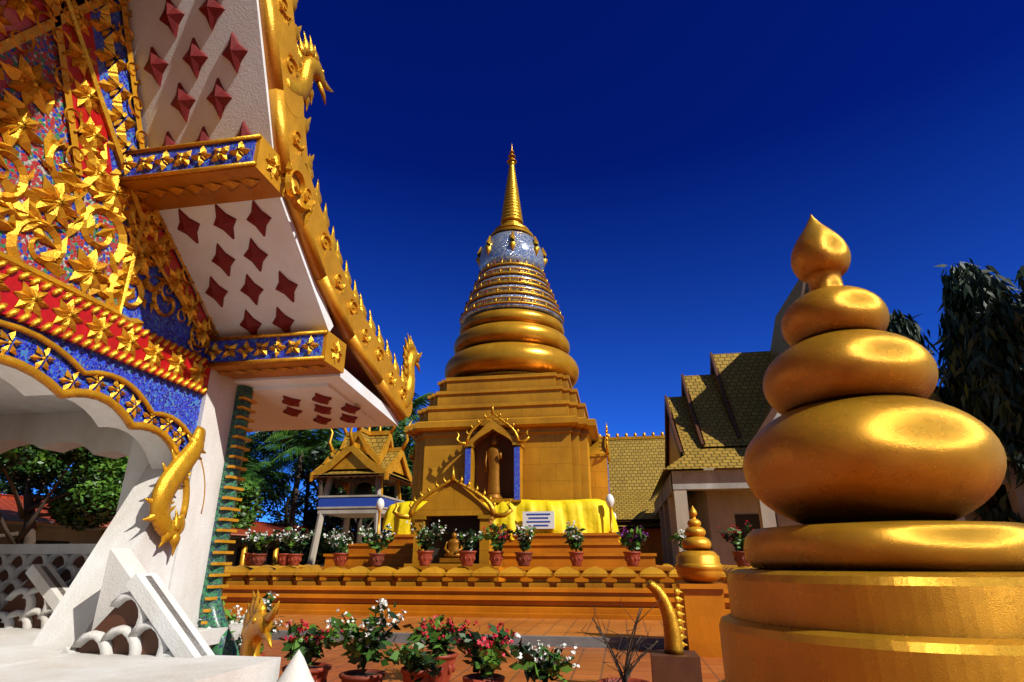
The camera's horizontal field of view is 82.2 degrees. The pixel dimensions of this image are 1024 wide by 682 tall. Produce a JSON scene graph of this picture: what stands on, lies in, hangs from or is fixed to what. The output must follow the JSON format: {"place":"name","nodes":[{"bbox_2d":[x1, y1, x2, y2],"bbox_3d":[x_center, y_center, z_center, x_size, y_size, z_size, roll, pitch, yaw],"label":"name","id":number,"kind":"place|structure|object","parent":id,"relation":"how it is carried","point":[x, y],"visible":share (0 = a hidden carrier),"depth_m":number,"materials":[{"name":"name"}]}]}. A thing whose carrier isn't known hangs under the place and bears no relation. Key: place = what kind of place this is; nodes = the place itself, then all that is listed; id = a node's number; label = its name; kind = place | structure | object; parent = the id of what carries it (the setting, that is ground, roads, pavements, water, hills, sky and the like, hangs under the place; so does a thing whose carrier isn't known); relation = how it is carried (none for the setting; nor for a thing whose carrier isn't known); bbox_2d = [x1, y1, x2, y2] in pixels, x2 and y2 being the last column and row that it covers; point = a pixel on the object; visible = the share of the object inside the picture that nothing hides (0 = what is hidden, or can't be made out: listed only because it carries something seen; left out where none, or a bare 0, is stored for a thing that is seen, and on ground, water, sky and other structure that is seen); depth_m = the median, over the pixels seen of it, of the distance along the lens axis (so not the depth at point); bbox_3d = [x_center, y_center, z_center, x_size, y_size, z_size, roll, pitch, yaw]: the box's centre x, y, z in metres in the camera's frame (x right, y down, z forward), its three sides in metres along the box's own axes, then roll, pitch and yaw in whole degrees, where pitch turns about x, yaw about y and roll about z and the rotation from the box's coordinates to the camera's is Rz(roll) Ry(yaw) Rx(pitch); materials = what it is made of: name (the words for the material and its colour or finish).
{"place":"outdoors","nodes":[
{"label":"outdoors","id":0,"kind":"place"},
{"bbox_2d":[0,315,202,513],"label":"pavilion walls","id":1,"kind":"structure","parent":0,"point":[33,411],"depth_m":4.52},
{"bbox_2d":[0,0,219,555],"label":"gable ornament","id":2,"kind":"object","parent":1,"relation":"attached to","point":[89,260],"visible":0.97,"depth_m":3.82,"materials":[{"name":"gold metal"}]},
{"bbox_2d":[160,222,388,407],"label":"pavilion roof","id":3,"kind":"structure","parent":1,"relation":"on","point":[353,367],"depth_m":5.67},
{"bbox_2d":[126,0,397,430],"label":"roof soffit","id":4,"kind":"structure","parent":3,"relation":"attached to","point":[201,74],"depth_m":4.39,"materials":[{"name":"white paint"}]},
{"bbox_2d":[258,0,421,420],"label":"pavilion barge boards","id":5,"kind":"object","parent":3,"relation":"attached to","point":[294,69],"visible":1,"depth_m":4.60,"materials":[{"name":"gold metal"}]},
{"bbox_2d":[0,463,313,681],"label":"pavilion podium","id":6,"kind":"object","parent":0,"point":[126,549],"visible":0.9,"depth_m":3.53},
{"bbox_2d":[0,544,214,657],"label":"balustrade","id":7,"kind":"object","parent":6,"relation":"on","point":[146,615],"visible":0.49,"depth_m":3.38,"materials":[{"name":"white concrete"}]},
{"bbox_2d":[168,369,239,627],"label":"pillar","id":8,"kind":"structure","parent":6,"relation":"on","point":[187,576],"depth_m":4.69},
{"bbox_2d":[198,386,279,655],"bbox_3d":[-2.062,1.587,4.554,1.036,2.684,0.622,-4,-21,9],"label":"naga statue","id":9,"kind":"object","parent":6,"relation":"on","point":[257,626],"visible":0.76,"depth_m":4.72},
{"bbox_2d":[119,134,345,378],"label":"pavilion beams","id":10,"kind":"structure","parent":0,"point":[224,170],"depth_m":4.15,"materials":[{"name":"gold metal"}]},
{"bbox_2d":[307,427,405,564],"bbox_3d":[-7.158,7.525,28.238,4.000,8.018,4.000,-4,-21,9],"label":"shrine","id":11,"kind":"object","parent":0,"point":[361,502],"depth_m":27.04,"materials":[{"name":"gold metal"}]},
{"bbox_2d":[309,421,411,489],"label":"shrine roof","id":12,"kind":"structure","parent":11,"relation":"attached to","point":[375,440],"depth_m":28.01,"materials":[{"name":"gold metal"}]},
{"bbox_2d":[392,466,512,580],"bbox_3d":[-1.331,4.476,13.754,2.892,2.948,1.000,-4,-21,9],"label":"small shrine","id":13,"kind":"object","parent":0,"point":[453,504],"visible":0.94,"depth_m":13.65,"materials":[{"name":"gold metal"}]},
{"bbox_2d":[261,640,724,681],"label":"courtyard floor","id":14,"kind":"structure","parent":0,"point":[593,666],"depth_m":6.85,"materials":[{"name":"tile"}]},
{"bbox_2d":[199,615,244,648],"bbox_3d":[-2.264,2.568,4.667,0.524,0.757,0.747,-4,-21,9],"label":"pot plant","id":15,"kind":"object","parent":14,"relation":"on","point":[239,640],"visible":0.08,"depth_m":4.68,"materials":[{"name":"white plant"}]},
{"bbox_2d":[223,591,294,656],"bbox_3d":[-2.526,2.876,5.656,0.756,0.874,0.463,-4,-21,9],"label":"pot plant","id":16,"kind":"object","parent":14,"relation":"on","point":[267,601],"visible":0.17,"depth_m":5.70,"materials":[{"name":"white plant"}]},
{"bbox_2d":[278,619,344,681],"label":"pot plant","id":17,"kind":"object","parent":14,"relation":"on","point":[307,647],"visible":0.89,"depth_m":5.17,"materials":[{"name":"green plant"}]},
{"bbox_2d":[324,598,411,681],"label":"pot plant","id":18,"kind":"object","parent":14,"relation":"on","point":[361,649],"visible":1,"depth_m":5.03,"materials":[{"name":"green plant"}]},
{"bbox_2d":[376,641,446,681],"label":"pot plant","id":19,"kind":"object","parent":14,"relation":"on","point":[420,666],"visible":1,"depth_m":4.77,"materials":[{"name":"green plant"}]},
{"bbox_2d":[406,614,470,681],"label":"pot plant","id":20,"kind":"object","parent":14,"relation":"on","point":[432,636],"visible":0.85,"depth_m":5.97,"materials":[{"name":"green plant"}]},
{"bbox_2d":[448,621,515,681],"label":"pot plant","id":21,"kind":"object","parent":14,"relation":"on","point":[488,658],"visible":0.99,"depth_m":4.69,"materials":[{"name":"green plant"}]},
{"bbox_2d":[508,632,580,681],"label":"pot plant","id":22,"kind":"object","parent":14,"relation":"on","point":[532,663],"visible":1,"depth_m":4.46,"materials":[{"name":"green plant"}]},
{"bbox_2d":[581,591,660,681],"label":"pot plant","id":23,"kind":"object","parent":14,"relation":"on","point":[627,669],"visible":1,"depth_m":4.40,"materials":[{"name":"brown plant"}]},
{"bbox_2d":[650,650,702,681],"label":"pedestal","id":24,"kind":"object","parent":14,"relation":"on","point":[684,667],"visible":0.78,"depth_m":5.24,"materials":[{"name":"brown stone"}]},
{"bbox_2d":[646,580,687,654],"bbox_3d":[1.468,2.610,5.572,0.349,0.637,0.227,-4,-21,9],"label":"golden naga ornament","id":25,"kind":"object","parent":24,"relation":"on","point":[674,629],"visible":1,"depth_m":5.52,"materials":[{"name":"gold metal"}]},
{"bbox_2d":[675,506,727,657],"bbox_3d":[2.550,3.204,7.970,0.630,1.879,0.630,-4,-21,9],"label":"finial","id":26,"kind":"object","parent":14,"relation":"on","point":[698,566],"visible":1,"depth_m":7.68,"materials":[{"name":"gold metal"}]},
{"bbox_2d":[4,0,1023,529],"label":"sky","id":27,"kind":"structure","parent":0,"point":[673,158],"materials":[{"name":"blue"}]},
{"bbox_2d":[618,282,1023,566],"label":"hall walls","id":28,"kind":"structure","parent":0,"point":[723,499],"depth_m":22.62,"materials":[{"name":"white paint"}]},
{"bbox_2d":[599,280,1019,528],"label":"hall roofs","id":29,"kind":"structure","parent":28,"relation":"on","point":[639,472],"depth_m":27.68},
{"bbox_2d":[718,215,1023,681],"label":"finial","id":30,"kind":"object","parent":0,"point":[872,468],"visible":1,"depth_m":0.99,"materials":[{"name":"gold metal"}]},
{"label":"ground","id":31,"kind":"structure","parent":0,"visible":0},
{"bbox_2d":[0,464,59,494],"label":"tree","id":32,"kind":"object","parent":31,"relation":"on","point":[3,489],"depth_m":32.41,"materials":[{"name":"green plant"}]},
{"bbox_2d":[0,463,74,496],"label":"tree","id":33,"kind":"object","parent":31,"relation":"on","point":[64,481],"visible":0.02,"depth_m":33.98,"materials":[{"name":"green plant"}]},
{"bbox_2d":[0,444,128,543],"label":"tree","id":34,"kind":"object","parent":31,"relation":"on","point":[90,499],"visible":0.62,"depth_m":17.66,"materials":[{"name":"green plant"}]},
{"bbox_2d":[58,458,262,484],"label":"tree","id":35,"kind":"object","parent":31,"relation":"on","point":[260,471],"depth_m":45.05,"materials":[{"name":"green plant"}]},
{"bbox_2d":[0,518,347,565],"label":"long hall walls","id":36,"kind":"structure","parent":31,"relation":"on","point":[49,533],"depth_m":23.64,"materials":[{"name":"brown paint"}]},
{"bbox_2d":[0,494,349,537],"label":"background roof","id":37,"kind":"structure","parent":36,"relation":"on","point":[8,508],"depth_m":23.82,"materials":[{"name":"red tile"}]},
{"bbox_2d":[232,477,264,529],"bbox_3d":[-19.370,10.032,36.090,8.356,10.814,7.802,-4,-21,9],"label":"tree","id":38,"kind":"object","parent":31,"relation":"on","point":[249,496],"visible":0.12,"depth_m":35.97,"materials":[{"name":"green plant"}]},
{"bbox_2d":[240,451,287,512],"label":"palm","id":39,"kind":"object","parent":31,"relation":"on","point":[250,474],"visible":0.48,"depth_m":41.50,"materials":[{"name":"green plant"}]},
{"bbox_2d":[245,433,292,488],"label":"palm","id":40,"kind":"object","parent":31,"relation":"on","point":[259,447],"visible":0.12,"depth_m":53.55,"materials":[{"name":"green plant"}]},
{"bbox_2d":[253,454,300,514],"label":"tree","id":41,"kind":"object","parent":31,"relation":"on","point":[274,476],"visible":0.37,"depth_m":50.32,"materials":[{"name":"green plant"}]},
{"bbox_2d":[257,432,302,522],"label":"palm","id":42,"kind":"object","parent":31,"relation":"on","point":[278,451],"visible":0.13,"depth_m":49.91,"materials":[{"name":"green plant"}]},
{"bbox_2d":[245,430,342,530],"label":"tree","id":43,"kind":"object","parent":31,"relation":"on","point":[262,436],"visible":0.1,"depth_m":52.21,"materials":[{"name":"green plant"}]},
{"bbox_2d":[258,432,337,525],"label":"palm","id":44,"kind":"object","parent":31,"relation":"on","point":[277,465],"visible":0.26,"depth_m":47.36,"materials":[{"name":"green plant"}]},
{"bbox_2d":[255,429,344,528],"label":"palm","id":45,"kind":"object","parent":31,"relation":"on","point":[296,487],"visible":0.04,"depth_m":43.47,"materials":[{"name":"green plant"}]},
{"bbox_2d":[268,428,344,531],"bbox_3d":[-13.194,10.961,39.258,6.433,11.269,6.788,-4,-21,9],"label":"palm","id":46,"kind":"object","parent":31,"relation":"on","point":[312,442],"visible":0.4,"depth_m":39.78,"materials":[{"name":"green plant"}]},
{"bbox_2d":[291,440,373,537],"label":"tree","id":47,"kind":"object","parent":31,"relation":"on","point":[311,518],"visible":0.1,"depth_m":45.96,"materials":[{"name":"green plant"}]},
{"bbox_2d":[282,426,412,564],"bbox_3d":[-8.515,9.255,33.326,7.725,10.400,7.548,-4,-21,9],"label":"tree","id":48,"kind":"object","parent":31,"relation":"on","point":[320,457],"visible":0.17,"depth_m":32.05,"materials":[{"name":"green plant"}]},
{"bbox_2d":[326,421,415,527],"bbox_3d":[-7.206,11.346,41.249,10.260,12.055,9.518,-4,-21,9],"label":"tree","id":49,"kind":"object","parent":31,"relation":"on","point":[331,519],"visible":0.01,"depth_m":39.62,"materials":[{"name":"green plant"}]},
{"bbox_2d":[354,489,410,538],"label":"tree","id":50,"kind":"object","parent":31,"relation":"on","point":[368,523],"depth_m":44.73,"materials":[{"name":"green plant"}]},
{"bbox_2d":[374,442,414,519],"bbox_3d":[-5.838,11.221,37.299,6.347,9.540,7.111,-4,-21,9],"label":"tree","id":51,"kind":"object","parent":31,"relation":"on","point":[388,490],"depth_m":36.24,"materials":[{"name":"green plant"}]},
{"bbox_2d":[371,392,433,441],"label":"palm","id":52,"kind":"object","parent":31,"relation":"on","point":[422,400],"visible":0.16,"depth_m":46.70,"materials":[{"name":"green plant"}]},
{"bbox_2d":[271,630,685,649],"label":"terrace kerb","id":53,"kind":"structure","parent":31,"relation":"on","point":[571,641],"depth_m":8.35,"materials":[{"name":"stone"}]},
{"bbox_2d":[886,309,949,401],"bbox_3d":[22.843,5.208,32.564,6.827,15.364,6.563,-4,-21,9],"label":"foliage","id":54,"kind":"object","parent":31,"relation":"on","point":[902,325],"visible":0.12,"depth_m":34.25,"materials":[{"name":"green plant"}]},
{"bbox_2d":[937,301,952,404],"bbox_3d":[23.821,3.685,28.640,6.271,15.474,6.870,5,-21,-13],"label":"foliage","id":55,"kind":"object","parent":31,"relation":"on","point":[942,367],"visible":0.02,"depth_m":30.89,"materials":[{"name":"green plant"}]},
{"bbox_2d":[929,267,1023,463],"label":"tree","id":56,"kind":"object","parent":31,"relation":"on","point":[976,292],"visible":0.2,"depth_m":24.65,"materials":[{"name":"green plant"}]},
{"bbox_2d":[933,258,1021,415],"bbox_3d":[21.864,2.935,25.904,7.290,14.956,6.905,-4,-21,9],"label":"foliage","id":57,"kind":"object","parent":31,"relation":"on","point":[961,268],"visible":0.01,"depth_m":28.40,"materials":[{"name":"green plant"}]},
{"bbox_2d":[953,292,1023,522],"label":"tree","id":58,"kind":"object","parent":31,"relation":"on","point":[997,380],"visible":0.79,"depth_m":21.84,"materials":[{"name":"green plant"}]},
{"bbox_2d":[995,265,1023,522],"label":"foliage","id":59,"kind":"object","parent":31,"relation":"on","point":[1020,323],"visible":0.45,"depth_m":21.33,"materials":[{"name":"green plant"}]},
{"bbox_3d":[3.306,9.608,22.573,30.000,0.131,30.580,-4,-21,9],"label":"terrace base","id":60,"kind":"object","parent":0,"visible":0},
{"bbox_2d":[225,613,684,637],"bbox_3d":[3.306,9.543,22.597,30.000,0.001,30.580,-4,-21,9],"label":"step","id":61,"kind":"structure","parent":60,"relation":"on","point":[547,627],"depth_m":9.85,"materials":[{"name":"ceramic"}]},
{"bbox_2d":[299,372,674,581],"bbox_3d":[-0.008,4.601,18.337,8.880,6.275,8.880,-4,-21,9],"label":"stupa base","id":62,"kind":"object","parent":61,"relation":"on","point":[515,437],"visible":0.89,"depth_m":16.15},
{"bbox_2d":[375,494,616,533],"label":"chedi lamps","id":63,"kind":"object","parent":62,"relation":"on","point":[609,500],"visible":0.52,"depth_m":14.76,"materials":[{"name":"white glass"}]},
{"bbox_2d":[382,499,620,541],"bbox_3d":[-0.004,5.711,17.917,6.540,1.171,6.509,-4,-21,9],"label":"yellow cloth","id":64,"kind":"object","parent":62,"relation":"on","point":[591,515],"visible":0.39,"depth_m":14.97,"materials":[{"name":"yellow fabric"}]},
{"bbox_2d":[523,511,554,528],"bbox_3d":[0.667,4.509,14.771,0.800,0.420,0.037,-4,-21,9],"label":"sign","id":65,"kind":"object","parent":64,"relation":"attached to","point":[541,519],"visible":0.97,"depth_m":14.76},
{"bbox_2d":[445,145,578,387],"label":"stupa spire","id":66,"kind":"structure","parent":62,"relation":"on","point":[511,319],"depth_m":18.88,"materials":[{"name":"gold metal"}]},
{"bbox_2d":[222,563,752,619],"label":"low wall","id":67,"kind":"structure","parent":61,"relation":"on","point":[486,595],"depth_m":11.61,"materials":[{"name":"gold metal"}]},
{"bbox_2d":[244,529,268,565],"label":"pot plant","id":68,"kind":"object","parent":67,"relation":"on","point":[247,556],"depth_m":12.91,"materials":[{"name":"plant"}]},
{"bbox_2d":[241,530,274,565],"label":"pot plant","id":69,"kind":"object","parent":67,"relation":"on","point":[260,546],"depth_m":12.82,"materials":[{"name":"plant"}]},
{"bbox_2d":[272,526,299,565],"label":"pot plant","id":70,"kind":"object","parent":67,"relation":"on","point":[283,559],"depth_m":12.78,"materials":[{"name":"plant"}]},
{"bbox_2d":[282,529,314,565],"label":"pot plant","id":71,"kind":"object","parent":67,"relation":"on","point":[297,546],"depth_m":12.72,"materials":[{"name":"plant"}]},
{"bbox_2d":[323,528,353,565],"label":"pot plant","id":72,"kind":"object","parent":67,"relation":"on","point":[339,540],"depth_m":12.61,"materials":[{"name":"plant"}]},
{"bbox_2d":[358,523,395,565],"bbox_3d":[-2.918,4.332,12.540,0.823,0.888,0.534,10,-23,-25],"label":"pot plant","id":73,"kind":"object","parent":67,"relation":"on","point":[377,557],"depth_m":12.47,"materials":[{"name":"plant"}]},
{"bbox_2d":[406,520,447,565],"bbox_3d":[-1.749,4.211,12.264,0.797,0.922,0.644,-13,-24,31],"label":"pot plant","id":74,"kind":"object","parent":67,"relation":"on","point":[426,539],"depth_m":12.23,"materials":[{"name":"plant"}]},
{"bbox_2d":[455,528,483,565],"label":"pot plant","id":75,"kind":"object","parent":67,"relation":"on","point":[467,556],"depth_m":11.97,"materials":[{"name":"plant"}]},
{"bbox_2d":[483,522,513,565],"bbox_3d":[-0.265,4.189,12.117,0.593,0.858,0.775,6,-21,-16],"label":"pot plant","id":76,"kind":"object","parent":67,"relation":"on","point":[496,537],"depth_m":12.02,"materials":[{"name":"plant"}]},
{"bbox_2d":[511,522,535,565],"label":"pot plant","id":77,"kind":"object","parent":67,"relation":"on","point":[523,558],"depth_m":11.88,"materials":[{"name":"plant"}]},
{"bbox_2d":[562,520,585,565],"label":"pot plant","id":78,"kind":"object","parent":67,"relation":"on","point":[574,540],"depth_m":11.70,"materials":[{"name":"plant"}]},
{"bbox_2d":[615,525,648,565],"bbox_3d":[2.412,4.062,11.669,0.746,0.784,0.510,2,-21,-6],"label":"pot plant","id":79,"kind":"object","parent":67,"relation":"on","point":[632,543],"depth_m":11.62,"materials":[{"name":"plant"}]},
{"bbox_2d":[668,529,686,553],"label":"pot plant","id":80,"kind":"object","parent":67,"relation":"on","point":[680,537],"depth_m":11.46,"materials":[{"name":"plant"}]},
{"bbox_2d":[718,520,753,566],"bbox_3d":[4.394,3.905,11.334,0.912,0.843,0.632,-18,-27,40],"label":"pot plant","id":81,"kind":"object","parent":67,"relation":"on","point":[738,539],"depth_m":11.25,"materials":[{"name":"plant"}]}
]}

